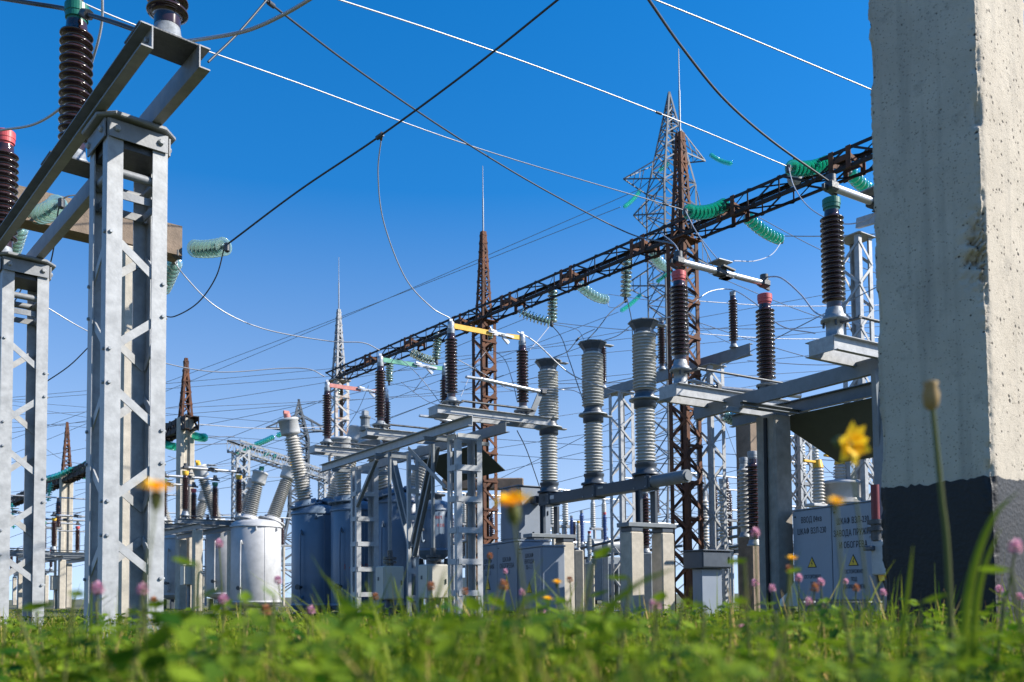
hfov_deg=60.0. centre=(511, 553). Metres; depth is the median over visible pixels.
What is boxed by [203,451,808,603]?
taut conductor
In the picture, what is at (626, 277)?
insulator string
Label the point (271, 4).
conductor
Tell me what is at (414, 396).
taut conductor
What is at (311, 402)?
taut conductor
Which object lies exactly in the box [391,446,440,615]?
braced post
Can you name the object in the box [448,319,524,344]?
knife switch
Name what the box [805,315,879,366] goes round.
disconnector base
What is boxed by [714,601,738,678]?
leafy weed
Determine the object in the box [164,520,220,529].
disconnector base
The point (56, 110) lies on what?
conductor
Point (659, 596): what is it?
leafy weed
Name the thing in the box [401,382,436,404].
conductor
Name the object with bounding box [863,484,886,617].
drive unit
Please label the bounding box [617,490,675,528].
pole stand
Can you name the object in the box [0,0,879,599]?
sky
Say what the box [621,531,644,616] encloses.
concrete post
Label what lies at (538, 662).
grass
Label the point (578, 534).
post insulator
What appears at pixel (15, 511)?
tube switch
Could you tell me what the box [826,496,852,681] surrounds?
yellow flower
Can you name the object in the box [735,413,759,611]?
concrete post
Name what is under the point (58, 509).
apparatus stand
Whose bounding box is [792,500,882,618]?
control cabinet
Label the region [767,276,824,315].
conductor
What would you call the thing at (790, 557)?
yellow flower
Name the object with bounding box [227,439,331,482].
gantry girder
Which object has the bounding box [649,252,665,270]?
insulator string
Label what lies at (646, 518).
post insulator
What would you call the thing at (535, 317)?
insulator string
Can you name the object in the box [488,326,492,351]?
insulator string
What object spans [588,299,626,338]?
conductor
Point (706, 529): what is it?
post insulator
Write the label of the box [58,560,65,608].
concrete post
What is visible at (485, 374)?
conductor
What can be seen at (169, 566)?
oil tank
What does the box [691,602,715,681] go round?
leafy weed
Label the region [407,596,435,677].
leafy weed
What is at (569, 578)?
clover flower
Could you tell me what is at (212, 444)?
taut conductor
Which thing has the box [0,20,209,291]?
double channel beam
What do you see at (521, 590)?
clover flower
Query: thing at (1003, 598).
leafy weed
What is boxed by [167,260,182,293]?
insulator string
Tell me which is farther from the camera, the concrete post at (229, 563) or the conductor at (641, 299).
the concrete post at (229, 563)
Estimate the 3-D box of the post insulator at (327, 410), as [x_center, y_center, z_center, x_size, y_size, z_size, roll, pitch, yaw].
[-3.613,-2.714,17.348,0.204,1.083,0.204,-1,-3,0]
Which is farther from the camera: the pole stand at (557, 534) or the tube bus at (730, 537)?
the tube bus at (730, 537)
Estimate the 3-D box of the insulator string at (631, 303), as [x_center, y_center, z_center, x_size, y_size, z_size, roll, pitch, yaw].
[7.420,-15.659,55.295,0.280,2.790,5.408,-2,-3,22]
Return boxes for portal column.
[328,269,350,491]
[469,166,498,598]
[663,49,703,612]
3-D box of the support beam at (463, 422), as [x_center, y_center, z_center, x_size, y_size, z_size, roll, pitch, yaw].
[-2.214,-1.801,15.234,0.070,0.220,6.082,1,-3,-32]
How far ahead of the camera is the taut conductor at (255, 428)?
34.36 m
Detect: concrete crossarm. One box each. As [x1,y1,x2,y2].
[17,185,181,262]
[442,478,523,490]
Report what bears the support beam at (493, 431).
on the ladder column at (371, 520)
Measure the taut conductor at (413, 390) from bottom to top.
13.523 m
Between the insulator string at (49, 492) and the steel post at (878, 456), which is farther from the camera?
the insulator string at (49, 492)
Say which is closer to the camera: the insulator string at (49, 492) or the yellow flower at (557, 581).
the yellow flower at (557, 581)
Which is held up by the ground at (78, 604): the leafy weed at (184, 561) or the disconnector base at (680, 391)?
the leafy weed at (184, 561)
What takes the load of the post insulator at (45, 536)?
on the disconnector base at (66, 556)
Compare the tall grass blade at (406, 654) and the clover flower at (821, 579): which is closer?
the tall grass blade at (406, 654)
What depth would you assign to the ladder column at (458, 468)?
13.38 m
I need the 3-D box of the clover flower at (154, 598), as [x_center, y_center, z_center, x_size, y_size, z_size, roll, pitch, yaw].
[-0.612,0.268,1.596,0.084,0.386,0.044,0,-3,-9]
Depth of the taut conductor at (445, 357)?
68.40 m
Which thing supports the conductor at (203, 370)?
attached to the post insulator at (327, 410)
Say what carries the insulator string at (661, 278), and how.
attached to the transmission tower at (668, 108)
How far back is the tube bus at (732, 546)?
23.96 m
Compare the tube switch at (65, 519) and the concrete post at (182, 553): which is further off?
the tube switch at (65, 519)
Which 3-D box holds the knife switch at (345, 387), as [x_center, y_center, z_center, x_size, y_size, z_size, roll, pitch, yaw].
[-3.090,-3.271,17.709,1.350,0.239,0.146,1,-3,-32]
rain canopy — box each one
[423,444,504,482]
[790,398,872,462]
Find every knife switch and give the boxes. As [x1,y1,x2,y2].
[325,380,387,397]
[377,353,445,374]
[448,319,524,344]
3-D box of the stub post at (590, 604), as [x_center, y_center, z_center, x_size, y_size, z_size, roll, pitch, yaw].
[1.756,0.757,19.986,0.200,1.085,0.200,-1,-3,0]
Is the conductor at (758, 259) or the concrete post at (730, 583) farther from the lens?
the concrete post at (730, 583)
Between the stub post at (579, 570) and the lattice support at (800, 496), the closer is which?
the lattice support at (800, 496)
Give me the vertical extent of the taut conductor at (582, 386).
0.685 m
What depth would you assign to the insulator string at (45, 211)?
11.22 m
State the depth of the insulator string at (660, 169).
58.60 m
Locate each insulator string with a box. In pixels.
[12,228,28,253]
[28,194,67,224]
[46,467,73,480]
[46,482,53,501]
[165,441,175,450]
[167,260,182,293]
[187,237,231,257]
[191,432,207,441]
[235,445,251,453]
[254,435,274,445]
[385,358,393,384]
[409,349,437,365]
[432,332,441,362]
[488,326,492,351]
[518,308,552,326]
[547,290,557,326]
[578,281,609,303]
[620,258,632,302]
[620,293,641,311]
[623,190,640,207]
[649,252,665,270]
[656,271,670,282]
[658,161,669,171]
[682,198,728,219]
[709,153,732,165]
[720,412,734,424]
[742,214,784,244]
[785,155,827,176]
[848,169,873,191]
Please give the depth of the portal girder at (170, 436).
40.38 m
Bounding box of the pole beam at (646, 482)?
[538,469,692,506]
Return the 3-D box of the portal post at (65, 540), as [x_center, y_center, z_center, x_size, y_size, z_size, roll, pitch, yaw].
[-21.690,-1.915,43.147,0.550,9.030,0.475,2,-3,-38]
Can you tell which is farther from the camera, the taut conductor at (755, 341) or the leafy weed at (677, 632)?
the taut conductor at (755, 341)
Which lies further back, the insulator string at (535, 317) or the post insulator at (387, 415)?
the insulator string at (535, 317)
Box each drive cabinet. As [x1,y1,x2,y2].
[50,575,57,608]
[179,565,191,610]
[376,452,403,618]
[418,444,447,611]
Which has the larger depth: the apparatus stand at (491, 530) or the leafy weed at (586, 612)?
the apparatus stand at (491, 530)
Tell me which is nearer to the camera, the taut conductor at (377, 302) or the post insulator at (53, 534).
the post insulator at (53, 534)
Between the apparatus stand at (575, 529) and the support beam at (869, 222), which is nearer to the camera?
the support beam at (869, 222)
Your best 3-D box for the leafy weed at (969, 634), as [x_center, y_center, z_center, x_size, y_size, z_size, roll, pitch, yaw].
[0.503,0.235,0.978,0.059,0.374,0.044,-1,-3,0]
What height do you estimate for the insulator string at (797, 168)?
0.761 m
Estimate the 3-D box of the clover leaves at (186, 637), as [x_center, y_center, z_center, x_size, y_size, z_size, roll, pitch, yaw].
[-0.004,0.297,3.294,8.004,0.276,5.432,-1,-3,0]
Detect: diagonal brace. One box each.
[355,458,378,506]
[408,446,446,488]
[871,369,879,446]
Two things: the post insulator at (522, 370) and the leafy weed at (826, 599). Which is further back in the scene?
the post insulator at (522, 370)
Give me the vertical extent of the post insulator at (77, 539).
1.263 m
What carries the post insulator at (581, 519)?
on the stub post at (581, 545)
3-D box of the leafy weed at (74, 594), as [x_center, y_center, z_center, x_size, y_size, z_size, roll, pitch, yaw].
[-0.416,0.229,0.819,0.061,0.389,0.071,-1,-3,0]
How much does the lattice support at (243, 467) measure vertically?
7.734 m
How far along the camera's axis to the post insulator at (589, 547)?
19.99 m
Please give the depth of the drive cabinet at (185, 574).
24.88 m
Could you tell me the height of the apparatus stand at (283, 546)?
3.981 m
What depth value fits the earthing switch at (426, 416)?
15.62 m
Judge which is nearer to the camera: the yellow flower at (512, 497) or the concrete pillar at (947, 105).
the yellow flower at (512, 497)
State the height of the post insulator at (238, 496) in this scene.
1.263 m
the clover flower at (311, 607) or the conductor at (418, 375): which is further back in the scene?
the conductor at (418, 375)
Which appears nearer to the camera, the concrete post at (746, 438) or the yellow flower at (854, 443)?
the yellow flower at (854, 443)
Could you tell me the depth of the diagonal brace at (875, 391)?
9.35 m
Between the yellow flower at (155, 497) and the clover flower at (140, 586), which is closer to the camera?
the yellow flower at (155, 497)
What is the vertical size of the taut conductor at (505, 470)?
6.181 m
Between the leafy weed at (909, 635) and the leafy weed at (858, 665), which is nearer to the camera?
the leafy weed at (858, 665)
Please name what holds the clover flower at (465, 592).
on the ground at (78, 604)
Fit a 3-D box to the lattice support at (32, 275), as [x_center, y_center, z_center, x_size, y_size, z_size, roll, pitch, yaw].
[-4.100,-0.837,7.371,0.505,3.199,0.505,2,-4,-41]
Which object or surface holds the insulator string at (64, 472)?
attached to the portal girder at (170, 436)
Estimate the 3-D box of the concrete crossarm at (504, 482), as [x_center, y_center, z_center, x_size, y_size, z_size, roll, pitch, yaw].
[-0.788,-1.880,24.115,2.200,0.300,0.350,-1,-3,0]
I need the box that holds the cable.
[763,418,770,609]
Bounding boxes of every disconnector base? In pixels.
[10,548,49,554]
[45,555,84,557]
[45,569,53,572]
[46,549,84,555]
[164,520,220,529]
[174,515,236,525]
[309,441,402,459]
[361,423,466,446]
[427,400,551,429]
[657,367,794,414]
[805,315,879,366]
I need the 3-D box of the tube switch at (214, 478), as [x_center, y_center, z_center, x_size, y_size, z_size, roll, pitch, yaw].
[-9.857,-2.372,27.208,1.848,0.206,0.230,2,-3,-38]
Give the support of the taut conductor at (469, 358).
attached to the transmission tower at (668, 108)
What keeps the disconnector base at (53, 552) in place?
on the support beam at (61, 557)
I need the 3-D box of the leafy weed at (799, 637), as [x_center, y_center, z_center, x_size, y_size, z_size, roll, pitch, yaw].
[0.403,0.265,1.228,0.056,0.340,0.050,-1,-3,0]
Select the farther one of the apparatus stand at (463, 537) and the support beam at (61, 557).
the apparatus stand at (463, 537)
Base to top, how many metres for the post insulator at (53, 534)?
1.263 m
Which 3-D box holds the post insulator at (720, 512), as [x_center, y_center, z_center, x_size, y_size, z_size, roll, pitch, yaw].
[5.246,-1.030,22.071,0.268,1.677,0.268,-1,-3,0]
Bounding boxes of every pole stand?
[523,505,575,538]
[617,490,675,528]
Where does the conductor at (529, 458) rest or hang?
attached to the breaker pole at (548, 379)
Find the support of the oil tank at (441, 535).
on the ground at (78, 604)
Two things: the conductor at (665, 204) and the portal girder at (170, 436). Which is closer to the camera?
the conductor at (665, 204)
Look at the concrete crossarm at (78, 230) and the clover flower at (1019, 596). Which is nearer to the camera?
the clover flower at (1019, 596)
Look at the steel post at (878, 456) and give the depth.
9.36 m
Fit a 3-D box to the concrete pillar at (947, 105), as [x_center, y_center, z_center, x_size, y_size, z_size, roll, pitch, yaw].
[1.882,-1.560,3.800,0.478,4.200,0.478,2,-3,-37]
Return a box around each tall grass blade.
[315,597,375,681]
[321,573,363,681]
[388,573,408,681]
[413,564,446,681]
[591,565,680,681]
[899,547,912,680]
[957,491,1018,681]
[969,529,999,681]
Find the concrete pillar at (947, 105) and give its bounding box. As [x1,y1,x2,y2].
[868,0,1023,643]
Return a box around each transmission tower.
[266,399,323,593]
[623,91,713,593]
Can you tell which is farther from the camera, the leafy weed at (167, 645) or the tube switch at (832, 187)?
the tube switch at (832, 187)
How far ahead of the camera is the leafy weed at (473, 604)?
0.89 m
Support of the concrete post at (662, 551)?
on the ground at (78, 604)
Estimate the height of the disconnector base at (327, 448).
0.228 m
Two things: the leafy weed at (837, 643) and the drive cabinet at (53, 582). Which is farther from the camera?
the drive cabinet at (53, 582)
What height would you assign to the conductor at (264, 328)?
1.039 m
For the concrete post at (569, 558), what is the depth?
16.55 m
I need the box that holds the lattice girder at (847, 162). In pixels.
[325,136,872,379]
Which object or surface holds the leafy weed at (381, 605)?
on the ground at (78, 604)
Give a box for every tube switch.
[11,508,22,513]
[45,516,84,521]
[46,521,81,524]
[50,512,84,517]
[165,471,219,480]
[167,479,197,487]
[181,463,243,473]
[670,250,770,290]
[821,173,874,211]
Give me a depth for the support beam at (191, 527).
25.92 m
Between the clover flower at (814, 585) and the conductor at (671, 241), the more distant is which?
the conductor at (671, 241)
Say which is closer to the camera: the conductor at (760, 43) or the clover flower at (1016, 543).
the clover flower at (1016, 543)
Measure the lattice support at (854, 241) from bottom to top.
6.221 m
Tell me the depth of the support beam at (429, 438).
13.57 m
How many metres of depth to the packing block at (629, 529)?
13.92 m
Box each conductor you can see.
[0,0,103,130]
[0,0,133,30]
[10,312,617,537]
[11,358,511,462]
[11,420,717,580]
[12,285,875,432]
[12,347,579,549]
[12,401,871,462]
[13,207,619,438]
[13,405,736,519]
[13,422,850,473]
[14,355,808,427]
[15,189,639,452]
[15,380,789,491]
[17,326,879,399]
[19,310,878,396]
[21,370,825,414]
[46,375,502,543]
[47,317,528,506]
[47,421,666,512]
[48,348,86,380]
[49,308,324,376]
[50,195,74,261]
[73,473,871,521]
[75,436,735,600]
[87,4,682,209]
[166,248,223,317]
[175,262,379,350]
[187,0,311,41]
[194,443,234,444]
[197,424,332,428]
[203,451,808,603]
[207,0,267,62]
[228,0,558,243]
[264,0,672,243]
[281,287,875,586]
[339,0,786,166]
[345,385,368,429]
[377,132,449,317]
[388,358,440,403]
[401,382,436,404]
[458,359,516,391]
[490,349,517,400]
[517,331,632,393]
[517,430,540,490]
[529,378,630,392]
[536,388,581,394]
[552,326,583,400]
[553,322,632,330]
[553,329,594,357]
[558,382,621,383]
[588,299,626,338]
[604,317,669,340]
[608,294,666,300]
[647,0,828,181]
[655,0,870,89]
[661,233,678,249]
[685,210,716,258]
[689,319,841,365]
[691,322,875,328]
[692,288,814,333]
[693,333,877,338]
[699,301,878,306]
[709,273,878,336]
[733,242,780,261]
[747,360,836,364]
[754,214,875,273]
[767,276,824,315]
[784,233,874,236]
[788,167,875,224]
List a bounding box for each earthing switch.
[419,414,471,426]
[465,375,546,414]
[688,378,801,397]
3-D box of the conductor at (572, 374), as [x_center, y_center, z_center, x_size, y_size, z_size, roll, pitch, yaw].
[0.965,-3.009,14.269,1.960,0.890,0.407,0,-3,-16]
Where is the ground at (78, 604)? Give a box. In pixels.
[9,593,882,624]
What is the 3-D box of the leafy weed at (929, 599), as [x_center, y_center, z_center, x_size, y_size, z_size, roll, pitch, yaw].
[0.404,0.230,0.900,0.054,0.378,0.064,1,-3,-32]
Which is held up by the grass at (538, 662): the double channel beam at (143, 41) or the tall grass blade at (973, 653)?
the tall grass blade at (973, 653)
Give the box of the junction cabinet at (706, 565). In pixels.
[681,549,733,616]
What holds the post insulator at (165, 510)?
on the disconnector base at (171, 526)
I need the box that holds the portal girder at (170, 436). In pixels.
[11,414,198,506]
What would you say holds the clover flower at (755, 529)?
on the ground at (78, 604)
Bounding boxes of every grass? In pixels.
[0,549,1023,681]
[0,559,1023,681]
[10,550,1014,681]
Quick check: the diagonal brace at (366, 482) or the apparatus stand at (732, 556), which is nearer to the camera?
the diagonal brace at (366, 482)
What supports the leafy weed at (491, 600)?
on the ground at (78, 604)
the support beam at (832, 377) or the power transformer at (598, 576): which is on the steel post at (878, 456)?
the support beam at (832, 377)
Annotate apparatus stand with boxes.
[11,494,84,608]
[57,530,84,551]
[169,512,230,605]
[257,516,291,605]
[437,491,499,598]
[453,514,464,603]
[489,512,501,542]
[550,489,569,544]
[559,520,589,547]
[589,498,626,603]
[626,477,660,551]
[691,472,736,545]
[728,489,738,602]
[791,435,818,602]
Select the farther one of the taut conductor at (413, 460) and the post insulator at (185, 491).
the taut conductor at (413, 460)
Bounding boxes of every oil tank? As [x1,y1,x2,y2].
[164,490,206,609]
[193,460,252,609]
[229,462,293,610]
[277,410,363,614]
[328,436,399,613]
[357,439,428,613]
[419,492,447,613]
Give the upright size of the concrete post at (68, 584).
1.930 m
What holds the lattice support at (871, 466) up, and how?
on the ground at (78, 604)
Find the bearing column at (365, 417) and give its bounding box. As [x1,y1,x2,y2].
[359,410,370,431]
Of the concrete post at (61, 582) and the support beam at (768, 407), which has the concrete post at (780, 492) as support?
the support beam at (768, 407)
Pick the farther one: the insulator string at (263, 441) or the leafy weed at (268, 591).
the insulator string at (263, 441)
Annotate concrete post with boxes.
[12,577,16,604]
[17,561,22,608]
[44,575,48,601]
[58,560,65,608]
[65,564,71,607]
[118,245,132,622]
[177,539,186,609]
[191,530,202,611]
[202,575,203,603]
[227,531,236,610]
[466,492,477,599]
[555,542,574,613]
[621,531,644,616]
[652,533,674,614]
[729,568,730,600]
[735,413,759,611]
[756,413,794,616]
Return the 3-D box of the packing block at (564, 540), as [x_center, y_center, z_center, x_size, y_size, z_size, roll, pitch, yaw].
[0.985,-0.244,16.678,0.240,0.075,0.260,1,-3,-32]
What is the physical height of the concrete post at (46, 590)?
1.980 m
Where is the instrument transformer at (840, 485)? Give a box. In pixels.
[823,454,863,602]
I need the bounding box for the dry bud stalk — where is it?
[922,380,954,669]
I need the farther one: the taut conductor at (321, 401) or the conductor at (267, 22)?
the taut conductor at (321, 401)
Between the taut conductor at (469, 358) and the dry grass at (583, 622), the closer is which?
the dry grass at (583, 622)
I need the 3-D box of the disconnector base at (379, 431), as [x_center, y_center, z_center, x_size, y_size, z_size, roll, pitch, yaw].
[-1.637,-2.076,15.482,1.986,0.228,0.487,1,-3,-32]
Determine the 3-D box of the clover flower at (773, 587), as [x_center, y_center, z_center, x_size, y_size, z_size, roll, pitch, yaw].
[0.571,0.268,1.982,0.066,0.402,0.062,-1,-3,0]
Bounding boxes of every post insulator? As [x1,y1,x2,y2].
[0,128,18,251]
[45,521,46,550]
[50,517,56,548]
[57,0,93,160]
[75,526,80,551]
[146,0,188,36]
[164,478,167,519]
[181,471,189,514]
[190,488,196,518]
[211,482,218,519]
[235,475,242,515]
[322,387,331,440]
[375,362,385,423]
[381,394,390,442]
[440,371,446,423]
[445,328,457,399]
[463,535,464,558]
[516,340,528,407]
[569,515,573,539]
[576,521,580,549]
[579,510,584,543]
[587,531,591,562]
[601,347,606,386]
[602,512,606,541]
[642,492,650,552]
[657,318,665,370]
[670,270,689,368]
[703,491,709,548]
[717,478,728,545]
[728,291,737,348]
[728,517,730,542]
[737,457,748,537]
[745,451,758,545]
[755,292,775,388]
[820,196,845,318]
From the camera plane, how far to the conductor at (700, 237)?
13.88 m
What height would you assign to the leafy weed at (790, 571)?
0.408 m
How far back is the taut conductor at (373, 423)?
62.61 m
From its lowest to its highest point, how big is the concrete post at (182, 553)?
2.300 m
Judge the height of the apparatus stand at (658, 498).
4.657 m
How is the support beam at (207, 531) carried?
on the concrete post at (182, 553)
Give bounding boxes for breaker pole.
[534,357,568,493]
[577,339,613,485]
[627,317,666,476]
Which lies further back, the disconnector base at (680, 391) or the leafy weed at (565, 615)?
the disconnector base at (680, 391)
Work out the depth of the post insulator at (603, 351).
20.45 m
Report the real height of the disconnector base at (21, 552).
0.238 m
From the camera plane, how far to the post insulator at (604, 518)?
30.03 m
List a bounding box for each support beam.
[45,555,63,562]
[66,557,84,563]
[164,523,200,535]
[175,525,230,539]
[320,415,472,472]
[331,468,387,474]
[356,422,509,473]
[374,453,427,459]
[423,436,489,445]
[603,343,752,398]
[693,358,878,419]
[723,406,789,415]
[729,382,871,427]
[739,400,807,413]
[855,213,875,228]
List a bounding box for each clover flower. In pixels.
[90,580,104,665]
[135,582,149,681]
[148,596,165,646]
[214,538,226,677]
[218,593,228,681]
[261,604,286,680]
[273,575,287,658]
[307,605,315,654]
[372,593,378,604]
[427,581,435,644]
[461,587,470,636]
[483,552,493,633]
[494,580,508,626]
[502,568,516,619]
[519,588,527,638]
[566,576,573,608]
[649,599,668,677]
[751,527,776,652]
[751,579,763,636]
[769,584,775,664]
[785,564,809,659]
[788,582,819,662]
[794,573,801,657]
[805,597,823,675]
[809,577,837,658]
[838,578,848,623]
[841,583,859,632]
[874,589,887,658]
[993,538,1023,681]
[994,585,1003,629]
[1017,592,1023,621]
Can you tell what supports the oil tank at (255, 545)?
on the ground at (78, 604)
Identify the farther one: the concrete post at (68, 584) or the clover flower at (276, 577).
the concrete post at (68, 584)
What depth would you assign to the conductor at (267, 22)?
5.03 m
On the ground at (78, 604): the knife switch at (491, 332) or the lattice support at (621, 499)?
the lattice support at (621, 499)
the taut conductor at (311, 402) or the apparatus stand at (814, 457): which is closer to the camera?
the apparatus stand at (814, 457)
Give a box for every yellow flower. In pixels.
[132,478,179,681]
[488,489,534,679]
[551,579,565,673]
[784,555,796,681]
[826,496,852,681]
[831,420,871,665]
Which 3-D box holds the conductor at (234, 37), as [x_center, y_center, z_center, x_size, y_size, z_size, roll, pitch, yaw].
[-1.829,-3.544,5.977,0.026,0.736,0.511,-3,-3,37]
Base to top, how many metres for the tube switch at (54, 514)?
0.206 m
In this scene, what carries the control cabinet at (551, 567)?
on the ground at (78, 604)
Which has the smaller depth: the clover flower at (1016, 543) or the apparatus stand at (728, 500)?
the clover flower at (1016, 543)
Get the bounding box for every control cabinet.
[483,539,550,615]
[519,545,565,615]
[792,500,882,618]
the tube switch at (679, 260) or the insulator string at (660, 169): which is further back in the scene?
the insulator string at (660, 169)
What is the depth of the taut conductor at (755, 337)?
18.78 m
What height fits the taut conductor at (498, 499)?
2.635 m
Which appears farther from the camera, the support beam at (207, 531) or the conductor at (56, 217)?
the support beam at (207, 531)
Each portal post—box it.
[57,422,72,606]
[175,358,194,609]
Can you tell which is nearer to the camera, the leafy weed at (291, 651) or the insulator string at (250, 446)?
the leafy weed at (291, 651)
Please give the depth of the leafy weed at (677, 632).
1.10 m
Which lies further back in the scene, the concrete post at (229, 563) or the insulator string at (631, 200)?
the insulator string at (631, 200)
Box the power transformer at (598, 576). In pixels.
[585,539,620,599]
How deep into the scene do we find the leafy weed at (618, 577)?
1.00 m
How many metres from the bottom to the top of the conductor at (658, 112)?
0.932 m
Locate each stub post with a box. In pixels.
[574,550,583,611]
[580,544,584,570]
[585,563,594,610]
[602,544,608,605]
[644,553,652,611]
[719,546,729,606]
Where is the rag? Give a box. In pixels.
[780,581,797,605]
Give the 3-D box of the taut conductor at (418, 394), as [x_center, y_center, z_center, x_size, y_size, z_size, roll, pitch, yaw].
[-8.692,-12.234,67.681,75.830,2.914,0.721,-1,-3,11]
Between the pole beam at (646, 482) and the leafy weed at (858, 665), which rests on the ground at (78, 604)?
the leafy weed at (858, 665)
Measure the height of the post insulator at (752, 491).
1.654 m
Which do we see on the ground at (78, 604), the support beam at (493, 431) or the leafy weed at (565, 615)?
the leafy weed at (565, 615)
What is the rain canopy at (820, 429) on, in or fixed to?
attached to the support beam at (768, 407)
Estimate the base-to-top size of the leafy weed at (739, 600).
0.417 m
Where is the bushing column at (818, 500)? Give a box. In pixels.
[803,459,830,601]
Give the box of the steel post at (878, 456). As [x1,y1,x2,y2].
[869,378,886,610]
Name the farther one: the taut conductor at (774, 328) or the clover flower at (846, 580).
the taut conductor at (774, 328)
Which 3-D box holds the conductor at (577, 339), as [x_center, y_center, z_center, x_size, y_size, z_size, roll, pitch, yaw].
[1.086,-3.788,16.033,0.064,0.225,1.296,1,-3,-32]
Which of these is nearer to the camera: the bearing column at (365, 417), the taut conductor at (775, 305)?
the bearing column at (365, 417)
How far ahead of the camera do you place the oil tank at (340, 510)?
18.79 m
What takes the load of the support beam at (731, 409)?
on the concrete post at (780, 492)
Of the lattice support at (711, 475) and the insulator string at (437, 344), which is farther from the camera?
the insulator string at (437, 344)
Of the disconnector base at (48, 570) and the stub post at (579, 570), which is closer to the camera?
the stub post at (579, 570)
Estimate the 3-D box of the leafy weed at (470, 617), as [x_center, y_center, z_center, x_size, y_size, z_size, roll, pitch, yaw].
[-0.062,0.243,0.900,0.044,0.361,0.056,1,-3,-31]
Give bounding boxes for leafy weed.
[0,622,13,674]
[3,601,76,681]
[36,611,56,673]
[48,590,88,681]
[92,595,107,680]
[126,600,167,681]
[143,611,160,674]
[153,557,199,681]
[163,624,173,681]
[197,587,222,655]
[214,599,232,680]
[229,591,252,681]
[246,586,275,681]
[288,618,303,659]
[305,616,322,658]
[342,608,372,660]
[364,603,384,665]
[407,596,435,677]
[439,615,480,681]
[463,596,495,671]
[476,596,509,679]
[493,589,550,681]
[530,613,569,681]
[552,597,581,681]
[561,546,610,680]
[580,611,596,676]
[601,602,626,681]
[603,575,630,679]
[644,591,666,676]
[666,623,679,678]
[668,599,691,681]
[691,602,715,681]
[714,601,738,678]
[727,558,769,678]
[744,610,798,681]
[776,567,801,681]
[795,622,822,681]
[802,597,830,667]
[826,607,860,681]
[837,611,861,678]
[843,621,895,672]
[905,616,917,677]
[908,594,947,680]
[954,596,989,670]
[978,566,1023,662]
[987,590,1009,678]
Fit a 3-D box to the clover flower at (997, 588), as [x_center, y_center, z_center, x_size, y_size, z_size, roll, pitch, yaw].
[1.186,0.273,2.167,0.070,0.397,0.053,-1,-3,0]
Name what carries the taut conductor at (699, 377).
attached to the portal column at (682, 242)
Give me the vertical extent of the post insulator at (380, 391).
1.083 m
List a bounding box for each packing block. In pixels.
[526,537,543,539]
[556,538,572,542]
[621,527,642,531]
[652,528,672,532]
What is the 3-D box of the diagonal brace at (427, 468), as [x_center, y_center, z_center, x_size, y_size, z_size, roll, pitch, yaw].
[-1.339,-1.373,14.077,0.061,0.830,1.234,1,-3,-35]
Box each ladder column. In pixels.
[350,466,378,612]
[447,433,482,615]
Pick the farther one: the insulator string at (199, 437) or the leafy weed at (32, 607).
the insulator string at (199, 437)
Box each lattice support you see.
[0,251,55,625]
[81,110,175,637]
[231,449,250,519]
[318,472,333,498]
[606,390,635,611]
[692,363,728,607]
[791,433,814,602]
[842,231,880,602]
[844,458,873,484]
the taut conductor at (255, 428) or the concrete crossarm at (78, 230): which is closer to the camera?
the concrete crossarm at (78, 230)
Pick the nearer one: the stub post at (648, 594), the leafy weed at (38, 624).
the leafy weed at (38, 624)
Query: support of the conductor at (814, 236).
attached to the insulator string at (756, 225)
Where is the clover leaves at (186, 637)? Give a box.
[0,600,1023,681]
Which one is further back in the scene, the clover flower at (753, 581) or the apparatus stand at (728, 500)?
the apparatus stand at (728, 500)
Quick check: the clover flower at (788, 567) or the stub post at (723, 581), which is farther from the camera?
the stub post at (723, 581)
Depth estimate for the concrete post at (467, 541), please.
24.42 m
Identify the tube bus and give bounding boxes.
[574,525,679,549]
[584,544,682,558]
[716,525,737,531]
[716,535,737,540]
[717,544,737,549]
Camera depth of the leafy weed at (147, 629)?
1.35 m
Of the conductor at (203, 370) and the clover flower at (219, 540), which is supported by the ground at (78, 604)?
the clover flower at (219, 540)
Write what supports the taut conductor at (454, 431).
attached to the gantry girder at (254, 457)
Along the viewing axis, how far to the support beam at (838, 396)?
11.15 m
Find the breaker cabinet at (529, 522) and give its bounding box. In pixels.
[499,485,550,541]
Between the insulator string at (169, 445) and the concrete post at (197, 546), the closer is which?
the concrete post at (197, 546)
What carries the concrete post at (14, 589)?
on the ground at (78, 604)
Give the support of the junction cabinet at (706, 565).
on the ground at (78, 604)
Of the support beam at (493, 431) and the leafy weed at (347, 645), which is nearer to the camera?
the leafy weed at (347, 645)
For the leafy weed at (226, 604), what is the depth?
1.16 m
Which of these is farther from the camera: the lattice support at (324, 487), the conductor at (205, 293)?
the lattice support at (324, 487)
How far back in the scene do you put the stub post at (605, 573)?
29.90 m

